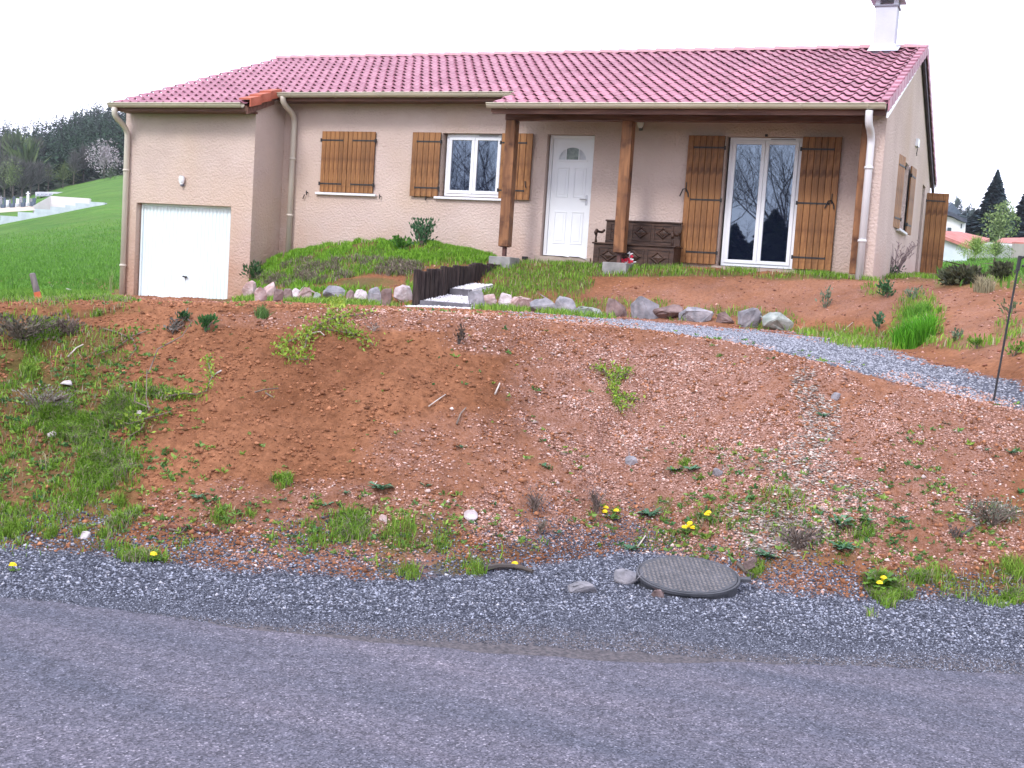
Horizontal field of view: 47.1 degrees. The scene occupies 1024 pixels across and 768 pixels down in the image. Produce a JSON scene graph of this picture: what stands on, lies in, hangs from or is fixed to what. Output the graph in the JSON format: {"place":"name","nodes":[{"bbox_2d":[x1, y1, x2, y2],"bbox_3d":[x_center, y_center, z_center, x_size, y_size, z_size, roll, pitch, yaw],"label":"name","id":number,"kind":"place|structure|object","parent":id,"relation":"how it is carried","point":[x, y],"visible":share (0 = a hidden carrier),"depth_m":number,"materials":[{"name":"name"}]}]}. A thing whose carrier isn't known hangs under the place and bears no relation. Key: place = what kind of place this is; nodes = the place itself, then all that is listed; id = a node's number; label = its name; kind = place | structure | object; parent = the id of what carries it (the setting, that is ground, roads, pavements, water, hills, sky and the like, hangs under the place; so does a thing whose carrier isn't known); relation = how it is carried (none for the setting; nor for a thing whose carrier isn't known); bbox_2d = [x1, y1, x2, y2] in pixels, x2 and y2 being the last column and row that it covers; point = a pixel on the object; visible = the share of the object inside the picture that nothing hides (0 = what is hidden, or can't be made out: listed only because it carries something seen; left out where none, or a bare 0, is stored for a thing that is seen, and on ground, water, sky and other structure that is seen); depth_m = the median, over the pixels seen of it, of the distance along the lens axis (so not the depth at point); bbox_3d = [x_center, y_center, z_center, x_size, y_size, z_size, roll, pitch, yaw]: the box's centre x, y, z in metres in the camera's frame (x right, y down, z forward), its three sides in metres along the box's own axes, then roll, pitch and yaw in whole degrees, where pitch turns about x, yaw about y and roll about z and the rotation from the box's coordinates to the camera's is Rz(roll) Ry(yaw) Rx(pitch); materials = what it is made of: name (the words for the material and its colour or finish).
{"place":"outdoors","nodes":[
{"label":"outdoors","id":0,"kind":"place"},
{"bbox_2d":[0,286,110,300],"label":"grass","id":1,"kind":"structure","parent":0,"point":[16,292],"depth_m":11.40,"materials":[{"name":"plant"}]},
{"bbox_2d":[0,126,122,199],"bbox_3d":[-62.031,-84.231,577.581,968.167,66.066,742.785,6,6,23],"label":"hill","id":2,"kind":"structure","parent":0,"point":[16,194],"depth_m":231.83,"materials":[{"name":"plant"}]},
{"bbox_2d":[77,143,95,181],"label":"bare tree","id":3,"kind":"object","parent":2,"relation":"on","point":[83,159],"visible":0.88,"depth_m":223.24,"materials":[{"name":"grey plant"}]},
{"bbox_2d":[0,98,978,218],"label":"forest","id":4,"kind":"object","parent":2,"relation":"on","point":[44,147],"visible":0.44,"depth_m":306.74,"materials":[{"name":"plant"}]},
{"bbox_2d":[242,236,496,294],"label":"grass","id":5,"kind":"structure","parent":0,"point":[346,246],"depth_m":21.08,"materials":[{"name":"plant"}]},
{"bbox_2d":[0,175,1023,674],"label":"ground","id":6,"kind":"structure","parent":0,"point":[688,291],"depth_m":7.51,"materials":[{"name":"soil"}]},
{"bbox_2d":[0,160,12,196],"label":"bare tree","id":7,"kind":"object","parent":6,"relation":"on","point":[3,178],"visible":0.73,"depth_m":202.72,"materials":[{"name":"grey plant"}]},
{"bbox_2d":[0,159,23,190],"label":"round bush","id":8,"kind":"object","parent":6,"relation":"on","point":[10,175],"visible":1,"depth_m":200.92,"materials":[{"name":"green plant"}]},
{"bbox_2d":[1,514,29,539],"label":"grass tuft","id":9,"kind":"object","parent":6,"relation":"on","point":[16,526],"visible":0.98,"depth_m":6.33,"materials":[{"name":"plant"}]},
{"bbox_2d":[6,153,28,199],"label":"bare tree","id":10,"kind":"object","parent":6,"relation":"on","point":[15,159],"visible":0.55,"depth_m":205.86,"materials":[{"name":"grey plant"}]},
{"bbox_2d":[16,158,36,196],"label":"bare tree","id":11,"kind":"object","parent":6,"relation":"on","point":[24,182],"visible":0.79,"depth_m":208.91,"materials":[{"name":"grey plant"}]},
{"bbox_2d":[0,312,63,342],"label":"dead clump","id":12,"kind":"object","parent":6,"relation":"on","point":[17,329],"visible":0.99,"depth_m":7.92,"materials":[{"name":"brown plant"}]},
{"bbox_2d":[19,356,46,381],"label":"grass tuft","id":13,"kind":"object","parent":6,"relation":"on","point":[31,369],"visible":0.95,"depth_m":7.63,"materials":[{"name":"plant"}]},
{"bbox_2d":[26,159,40,195],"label":"bare tree","id":14,"kind":"object","parent":6,"relation":"on","point":[33,167],"visible":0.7,"depth_m":211.79,"materials":[{"name":"grey plant"}]},
{"bbox_2d":[11,383,86,409],"bbox_3d":[-2.923,0.091,7.327,0.422,0.177,0.389,6,6,23],"label":"dead clump","id":15,"kind":"object","parent":6,"relation":"on","point":[54,398],"visible":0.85,"depth_m":7.30,"materials":[{"name":"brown plant"}]},
{"bbox_2d":[40,521,60,539],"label":"grass tuft","id":16,"kind":"object","parent":6,"relation":"on","point":[50,531],"visible":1,"depth_m":6.32,"materials":[{"name":"plant"}]},
{"bbox_2d":[0,202,106,224],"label":"retaining wall","id":17,"kind":"structure","parent":6,"relation":"on","point":[35,214],"depth_m":112.24,"materials":[{"name":"concrete"}]},
{"bbox_2d":[0,219,120,293],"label":"grass","id":18,"kind":"structure","parent":6,"relation":"on","point":[73,276],"depth_m":43.54,"materials":[{"name":"plant"}]},
{"bbox_2d":[33,196,90,212],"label":"pale wall","id":19,"kind":"structure","parent":6,"relation":"on","point":[52,201],"depth_m":117.09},
{"bbox_2d":[45,161,81,188],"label":"round bush","id":20,"kind":"object","parent":6,"relation":"on","point":[64,174],"visible":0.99,"depth_m":209.83,"materials":[{"name":"green plant"}]},
{"bbox_2d":[45,312,90,335],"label":"dead clump","id":21,"kind":"object","parent":6,"relation":"on","point":[62,325],"visible":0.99,"depth_m":8.06,"materials":[{"name":"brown plant"}]},
{"bbox_2d":[66,148,83,184],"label":"bare tree","id":22,"kind":"object","parent":6,"relation":"on","point":[73,164],"visible":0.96,"depth_m":220.34,"materials":[{"name":"grey plant"}]},
{"bbox_2d":[84,138,122,178],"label":"blossom tree","id":23,"kind":"object","parent":6,"relation":"on","point":[106,157],"visible":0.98,"depth_m":219.21,"materials":[{"name":"grey plant"}]},
{"bbox_2d":[91,320,155,360],"bbox_3d":[-2.644,-0.312,7.941,0.382,0.285,0.484,3,5,-3],"label":"leaning weed","id":24,"kind":"object","parent":6,"relation":"on","point":[121,343],"visible":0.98,"depth_m":7.96,"materials":[{"name":"green plant"}]},
{"bbox_2d":[111,401,176,440],"bbox_3d":[-2.274,0.226,7.186,0.392,0.263,0.290,4,5,5],"label":"spreading shrub","id":25,"kind":"object","parent":6,"relation":"on","point":[140,420],"visible":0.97,"depth_m":7.16,"materials":[{"name":"green plant"}]},
{"bbox_2d":[132,320,192,411],"bbox_3d":[-2.281,-0.139,7.617,0.172,0.537,0.957,4,5,-2],"label":"sapling","id":26,"kind":"object","parent":6,"relation":"on","point":[146,390],"visible":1,"depth_m":7.43,"materials":[{"name":"brown plant"}]},
{"bbox_2d":[163,307,191,334],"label":"dead plant","id":27,"kind":"object","parent":6,"relation":"on","point":[174,326],"visible":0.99,"depth_m":8.12,"materials":[{"name":"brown plant"}]},
{"bbox_2d":[165,349,220,401],"bbox_3d":[-1.997,-0.053,7.539,0.269,0.314,0.502,5,5,14],"label":"trailing shrub","id":28,"kind":"object","parent":6,"relation":"on","point":[212,373],"visible":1,"depth_m":7.49,"materials":[{"name":"green plant"}]},
{"bbox_2d":[194,313,219,331],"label":"dark bush","id":29,"kind":"object","parent":6,"relation":"on","point":[206,321],"visible":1,"depth_m":8.06,"materials":[{"name":"green plant"}]},
{"bbox_2d":[159,525,257,533],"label":"soil crumbs","id":30,"kind":"object","parent":6,"relation":"on","point":[214,531],"visible":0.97,"depth_m":6.34,"materials":[{"name":"soil"}]},
{"bbox_2d":[239,260,262,278],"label":"leafy shrub","id":31,"kind":"object","parent":6,"relation":"on","point":[255,267],"visible":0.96,"depth_m":22.23,"materials":[{"name":"green plant"}]},
{"bbox_2d":[270,294,384,364],"bbox_3d":[-1.271,-0.454,9.242,0.764,0.478,3.147,4,5,-1],"label":"trailing shrub","id":32,"kind":"object","parent":6,"relation":"on","point":[337,302],"visible":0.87,"depth_m":8.12,"materials":[{"name":"green plant"}]},
{"bbox_2d":[323,285,344,297],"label":"edging stone","id":33,"kind":"object","parent":6,"relation":"on","point":[329,290],"visible":0.62,"depth_m":19.28,"materials":[{"name":"stone"}]},
{"bbox_2d":[251,253,425,286],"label":"dry grass","id":34,"kind":"structure","parent":6,"relation":"on","point":[341,272],"depth_m":20.69,"materials":[{"name":"plant"}]},
{"bbox_2d":[378,508,420,551],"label":"grass tuft","id":35,"kind":"object","parent":6,"relation":"on","point":[394,524],"visible":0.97,"depth_m":6.37,"materials":[{"name":"plant"}]},
{"bbox_2d":[389,234,414,249],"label":"leafy shrub","id":36,"kind":"object","parent":6,"relation":"on","point":[399,241],"visible":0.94,"depth_m":21.16,"materials":[{"name":"green plant"}]},
{"bbox_2d":[394,285,411,302],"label":"edging stone","id":37,"kind":"object","parent":6,"relation":"on","point":[402,293],"visible":0.82,"depth_m":18.38,"materials":[{"name":"stone"}]},
{"bbox_2d":[394,556,426,580],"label":"grass tuft","id":38,"kind":"object","parent":6,"relation":"on","point":[415,570],"visible":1,"depth_m":6.11,"materials":[{"name":"plant"}]},
{"bbox_2d":[409,217,439,245],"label":"leafy shrub","id":39,"kind":"object","parent":6,"relation":"on","point":[422,232],"visible":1,"depth_m":21.27,"materials":[{"name":"green plant"}]},
{"bbox_2d":[405,283,492,308],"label":"white gravel","id":40,"kind":"structure","parent":6,"relation":"on","point":[455,298],"depth_m":17.98,"materials":[{"name":"gravel"}]},
{"bbox_2d":[412,263,499,305],"bbox_3d":[-0.861,-1.544,19.003,0.125,0.901,3.038,6,6,23],"label":"log palisade","id":41,"kind":"object","parent":6,"relation":"on","point":[428,283],"visible":0.72,"depth_m":18.39,"materials":[{"name":"wood"}]},
{"bbox_2d":[420,286,496,306],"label":"garden steps","id":42,"kind":"structure","parent":6,"relation":"on","point":[460,292],"depth_m":17.64,"materials":[{"name":"grey stone"}]},
{"bbox_2d":[460,552,488,576],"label":"grass tuft","id":43,"kind":"object","parent":6,"relation":"on","point":[473,564],"visible":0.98,"depth_m":6.27,"materials":[{"name":"plant"}]},
{"bbox_2d":[468,291,484,306],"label":"edging stone","id":44,"kind":"object","parent":6,"relation":"on","point":[474,297],"visible":0.66,"depth_m":17.43,"materials":[{"name":"stone"}]},
{"bbox_2d":[482,563,533,572],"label":"branch","id":45,"kind":"object","parent":6,"relation":"on","point":[505,566],"visible":1,"depth_m":6.38,"materials":[{"name":"grey plant"}]},
{"bbox_2d":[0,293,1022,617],"bbox_3d":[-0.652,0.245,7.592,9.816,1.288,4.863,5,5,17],"label":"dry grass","id":46,"kind":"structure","parent":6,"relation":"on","point":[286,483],"depth_m":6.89,"materials":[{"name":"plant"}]},
{"bbox_2d":[0,491,1023,674],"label":"gravel","id":47,"kind":"structure","parent":6,"relation":"on","point":[488,581],"depth_m":5.84,"materials":[{"name":"grey gravel"}]},
{"bbox_2d":[0,298,1023,602],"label":"soil crumbs","id":48,"kind":"object","parent":6,"relation":"on","point":[322,392],"visible":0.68,"depth_m":7.54,"materials":[{"name":"soil"}]},
{"bbox_2d":[0,292,1023,616],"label":"grass","id":49,"kind":"structure","parent":6,"relation":"on","point":[52,416],"depth_m":6.84,"materials":[{"name":"green plant"}]},
{"bbox_2d":[0,296,1023,597],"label":"seedlings","id":50,"kind":"object","parent":6,"relation":"on","point":[388,508],"visible":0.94,"depth_m":6.99,"materials":[{"name":"green plant"}]},
{"bbox_2d":[0,298,1023,600],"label":"soil clods","id":51,"kind":"object","parent":6,"relation":"on","point":[938,534],"visible":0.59,"depth_m":7.49,"materials":[{"name":"soil"}]},
{"bbox_2d":[22,242,1023,391],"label":"soil crumbs","id":52,"kind":"object","parent":6,"relation":"on","point":[773,331],"visible":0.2,"depth_m":15.34,"materials":[{"name":"soil"}]},
{"bbox_2d":[232,292,815,330],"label":"grass","id":53,"kind":"structure","parent":6,"relation":"on","point":[374,302],"depth_m":15.51,"materials":[{"name":"plant"}]},
{"bbox_2d":[106,0,948,298],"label":"house","id":54,"kind":"structure","parent":6,"relation":"on","point":[780,158],"depth_m":21.58,"materials":[{"name":"beige paint"}]},
{"bbox_2d":[139,203,230,298],"bbox_3d":[-6.489,-2.463,23.332,2.284,2.175,0.086,6,6,23],"label":"garage door","id":55,"kind":"structure","parent":54,"relation":"in","point":[184,249],"depth_m":23.34,"materials":[{"name":"white metal"}]},
{"bbox_2d":[444,134,501,197],"bbox_3d":[-0.696,-4.045,21.757,1.165,1.145,0.088,6,6,23],"label":"window","id":56,"kind":"structure","parent":54,"relation":"in","point":[472,160],"depth_m":21.73,"materials":[{"name":"white paint"}]},
{"bbox_2d":[543,135,594,256],"bbox_3d":[1.034,-3.366,21.042,0.870,2.145,0.119,6,6,23],"label":"front door","id":57,"kind":"structure","parent":54,"relation":"in","point":[570,157],"depth_m":21.04,"materials":[{"name":"white paint"}]},
{"bbox_2d":[721,137,802,268],"bbox_3d":[4.185,-3.036,19.690,1.210,2.155,0.088,6,6,23],"label":"window","id":58,"kind":"structure","parent":54,"relation":"in","point":[764,173],"depth_m":19.67,"materials":[{"name":"glass"}]},
{"bbox_2d":[525,484,546,511],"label":"dead clump","id":59,"kind":"object","parent":6,"relation":"on","point":[535,502],"visible":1,"depth_m":6.94,"materials":[{"name":"brown plant"}]},
{"bbox_2d":[530,294,554,311],"bbox_3d":[0.442,-1.152,17.007,0.383,0.300,0.223,11,11,0],"label":"edging stone","id":60,"kind":"object","parent":6,"relation":"on","point":[545,302],"visible":0.65,"depth_m":16.95,"materials":[{"name":"stone"}]},
{"bbox_2d":[553,296,576,310],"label":"edging stone","id":61,"kind":"object","parent":6,"relation":"on","point":[566,302],"visible":0.42,"depth_m":16.81,"materials":[{"name":"stone"}]},
{"bbox_2d":[139,307,1023,593],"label":"rubble","id":62,"kind":"object","parent":6,"relation":"on","point":[627,443],"visible":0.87,"depth_m":7.74,"materials":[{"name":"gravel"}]},
{"bbox_2d":[567,581,597,592],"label":"loose stone","id":63,"kind":"object","parent":6,"relation":"on","point":[581,586],"visible":0.89,"depth_m":6.06,"materials":[{"name":"stone"}]},
{"bbox_2d":[587,482,608,513],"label":"dead clump","id":64,"kind":"object","parent":6,"relation":"on","point":[595,500],"visible":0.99,"depth_m":7.28,"materials":[{"name":"brown plant"}]},
{"bbox_2d":[606,298,626,316],"bbox_3d":[1.555,-1.118,17.391,0.321,0.297,0.215,5,5,16],"label":"edging stone","id":65,"kind":"object","parent":6,"relation":"on","point":[617,307],"visible":0.69,"depth_m":17.31,"materials":[{"name":"stone"}]},
{"bbox_2d":[590,358,645,412],"bbox_3d":[0.772,0.023,8.550,0.378,0.399,0.680,3,5,-5],"label":"forked shrub","id":66,"kind":"object","parent":6,"relation":"on","point":[617,400],"visible":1,"depth_m":8.60,"materials":[{"name":"green plant"}]},
{"bbox_2d":[614,566,644,584],"bbox_3d":[0.610,1.024,6.230,0.145,0.159,0.226,3,5,-8],"label":"loose stone","id":67,"kind":"object","parent":6,"relation":"on","point":[624,576],"visible":0.92,"depth_m":6.28,"materials":[{"name":"stone"}]},
{"bbox_2d":[592,219,682,267],"bbox_3d":[2.149,-2.386,20.079,1.480,0.830,0.526,6,6,23],"label":"wooden chest bench","id":68,"kind":"object","parent":6,"relation":"on","point":[652,242],"visible":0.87,"depth_m":20.06,"materials":[{"name":"brown wood"}]},
{"bbox_2d":[630,296,658,318],"bbox_3d":[1.941,-1.087,17.192,0.429,0.402,0.266,-2,2,18],"label":"edging stone","id":69,"kind":"object","parent":6,"relation":"on","point":[642,307],"visible":0.73,"depth_m":17.10,"materials":[{"name":"stone"}]},
{"bbox_2d":[653,304,682,317],"bbox_3d":[2.278,-1.037,17.131,0.462,0.246,0.233,-1,8,9],"label":"edging stone","id":70,"kind":"object","parent":6,"relation":"on","point":[672,310],"visible":0.89,"depth_m":17.07,"materials":[{"name":"stone"}]},
{"bbox_2d":[636,556,750,599],"bbox_3d":[0.968,1.124,6.358,0.634,0.212,0.615,2,12,0],"label":"manhole","id":71,"kind":"object","parent":6,"relation":"on","point":[685,577],"visible":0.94,"depth_m":6.28,"materials":[{"name":"metal"}]},
{"bbox_2d":[679,307,713,321],"bbox_3d":[2.659,-0.980,16.924,0.501,0.257,0.280,3,2,2],"label":"edging stone","id":72,"kind":"object","parent":6,"relation":"on","point":[694,314],"visible":0.81,"depth_m":16.82,"materials":[{"name":"stone"}]},
{"bbox_2d":[423,240,1023,350],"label":"grass","id":73,"kind":"structure","parent":6,"relation":"on","point":[861,340],"depth_m":18.64,"materials":[{"name":"green plant"}]},
{"bbox_2d":[738,308,761,327],"bbox_3d":[3.288,-0.884,16.197,0.351,0.351,0.198,4,5,4],"label":"edging stone","id":74,"kind":"object","parent":6,"relation":"on","point":[747,317],"visible":0.81,"depth_m":16.11,"materials":[{"name":"stone"}]},
{"bbox_2d":[760,312,793,330],"bbox_3d":[3.552,-0.857,16.023,0.583,0.291,0.336,12,9,-10],"label":"edging stone","id":75,"kind":"object","parent":6,"relation":"on","point":[775,320],"visible":0.89,"depth_m":15.92,"materials":[{"name":"stone"}]},
{"bbox_2d":[765,514,833,550],"bbox_3d":[1.595,0.851,6.590,0.402,0.195,0.416,6,6,23],"label":"dead clump","id":76,"kind":"object","parent":6,"relation":"on","point":[808,535],"visible":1,"depth_m":6.61,"materials":[{"name":"brown plant"}]},
{"bbox_2d":[716,366,1022,557],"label":"leaf litter","id":77,"kind":"object","parent":6,"relation":"on","point":[763,521],"visible":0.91,"depth_m":7.18,"materials":[{"name":"plant"}]},
{"bbox_2d":[860,569,897,588],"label":"dandelion","id":78,"kind":"object","parent":6,"relation":"on","point":[885,579],"visible":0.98,"depth_m":6.40,"materials":[{"name":"green plant"}]},
{"bbox_2d":[875,279,895,297],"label":"dark weed","id":79,"kind":"object","parent":6,"relation":"on","point":[886,288],"visible":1,"depth_m":16.20,"materials":[{"name":"green plant"}]},
{"bbox_2d":[890,240,917,273],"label":"bare twiggy weed","id":80,"kind":"object","parent":6,"relation":"on","point":[904,258],"visible":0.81,"depth_m":20.10,"materials":[{"name":"grey plant"}]},
{"bbox_2d":[886,306,945,348],"bbox_3d":[4.451,-0.599,13.007,0.694,0.566,0.692,1,6,-25],"label":"grass tuft","id":81,"kind":"object","parent":6,"relation":"on","point":[921,329],"visible":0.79,"depth_m":12.86,"materials":[{"name":"plant"}]},
{"bbox_2d":[901,297,938,319],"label":"grass tuft","id":82,"kind":"object","parent":6,"relation":"on","point":[919,306],"visible":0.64,"depth_m":14.34,"materials":[{"name":"plant"}]},
{"bbox_2d":[924,559,958,591],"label":"grass tuft","id":83,"kind":"object","parent":6,"relation":"on","point":[936,574],"visible":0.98,"depth_m":6.56,"materials":[{"name":"plant"}]},
{"bbox_2d":[935,267,966,284],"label":"dark weed","id":84,"kind":"object","parent":6,"relation":"on","point":[945,276],"visible":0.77,"depth_m":16.15,"materials":[{"name":"green plant"}]},
{"bbox_2d":[946,211,966,232],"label":"white house","id":85,"kind":"structure","parent":6,"relation":"on","point":[955,222],"depth_m":108.86,"materials":[{"name":"paint"}]},
{"bbox_2d":[940,263,990,284],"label":"dark weed","id":86,"kind":"object","parent":6,"relation":"on","point":[960,272],"visible":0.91,"depth_m":15.90,"materials":[{"name":"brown plant"}]},
{"bbox_2d":[943,231,989,261],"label":"house","id":87,"kind":"structure","parent":6,"relation":"on","point":[953,239],"depth_m":71.44,"materials":[{"name":"paint"}]},
{"bbox_2d":[955,234,997,260],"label":"spring shrub","id":88,"kind":"object","parent":6,"relation":"on","point":[976,244],"visible":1,"depth_m":59.35,"materials":[{"name":"green plant"}]},
{"bbox_2d":[972,273,999,292],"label":"dry tuft","id":89,"kind":"object","parent":6,"relation":"on","point":[983,285],"visible":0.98,"depth_m":15.08,"materials":[{"name":"beige plant"}]},
{"bbox_2d":[960,495,1023,527],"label":"dead clump","id":90,"kind":"object","parent":6,"relation":"on","point":[999,517],"visible":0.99,"depth_m":7.08,"materials":[{"name":"brown plant"}]},
{"bbox_2d":[968,169,1016,242],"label":"conifer tree","id":91,"kind":"object","parent":6,"relation":"on","point":[995,194],"visible":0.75,"depth_m":147.52,"materials":[{"name":"green plant"}]},
{"bbox_2d":[979,235,1013,260],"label":"spring shrub","id":92,"kind":"object","parent":6,"relation":"on","point":[998,249],"visible":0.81,"depth_m":61.34,"materials":[{"name":"green plant"}]},
{"bbox_2d":[978,200,1021,241],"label":"birch tree","id":93,"kind":"object","parent":6,"relation":"on","point":[999,225],"visible":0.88,"depth_m":118.51,"materials":[{"name":"plant"}]},
{"bbox_2d":[987,260,1015,280],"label":"dark weed","id":94,"kind":"object","parent":6,"relation":"on","point":[999,268],"visible":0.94,"depth_m":17.76,"materials":[{"name":"green plant"}]},
{"bbox_2d":[990,552,1023,582],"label":"grass tuft","id":95,"kind":"object","parent":6,"relation":"on","point":[1007,560],"visible":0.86,"depth_m":6.67,"materials":[{"name":"plant"}]},
{"bbox_2d":[993,256,1023,400],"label":"iron rod","id":96,"kind":"object","parent":6,"relation":"on","point":[1019,260],"visible":0.93,"depth_m":8.39,"materials":[{"name":"metal"}]},
{"bbox_2d":[1005,340,1023,356],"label":"dark weed","id":97,"kind":"object","parent":6,"relation":"on","point":[1017,349],"visible":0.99,"depth_m":10.24,"materials":[{"name":"green plant"}]},
{"bbox_2d":[1010,194,1023,237],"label":"conifer tree","id":98,"kind":"object","parent":6,"relation":"on","point":[1020,213],"visible":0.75,"depth_m":147.78,"materials":[{"name":"green plant"}]},
{"bbox_2d":[1011,242,1023,258],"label":"outbuilding wall","id":99,"kind":"structure","parent":6,"relation":"on","point":[1018,248],"depth_m":81.31,"materials":[{"name":"paint"}]},
{"bbox_2d":[0,598,1023,767],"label":"road","id":100,"kind":"structure","parent":0,"point":[87,687],"depth_m":4.34,"materials":[{"name":"grey asphalt"}]},
{"bbox_2d":[0,0,1023,213],"label":"sky","id":101,"kind":"structure","parent":0,"point":[59,56],"materials":[{"name":"white"}]},
{"bbox_2d":[503,311,1023,410],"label":"gravel","id":102,"kind":"structure","parent":0,"point":[792,345],"depth_m":10.13,"materials":[{"name":"gravel"}]},
{"bbox_2d":[936,256,1023,287],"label":"grass","id":103,"kind":"structure","parent":0,"point":[985,266],"depth_m":42.69,"materials":[{"name":"plant"}]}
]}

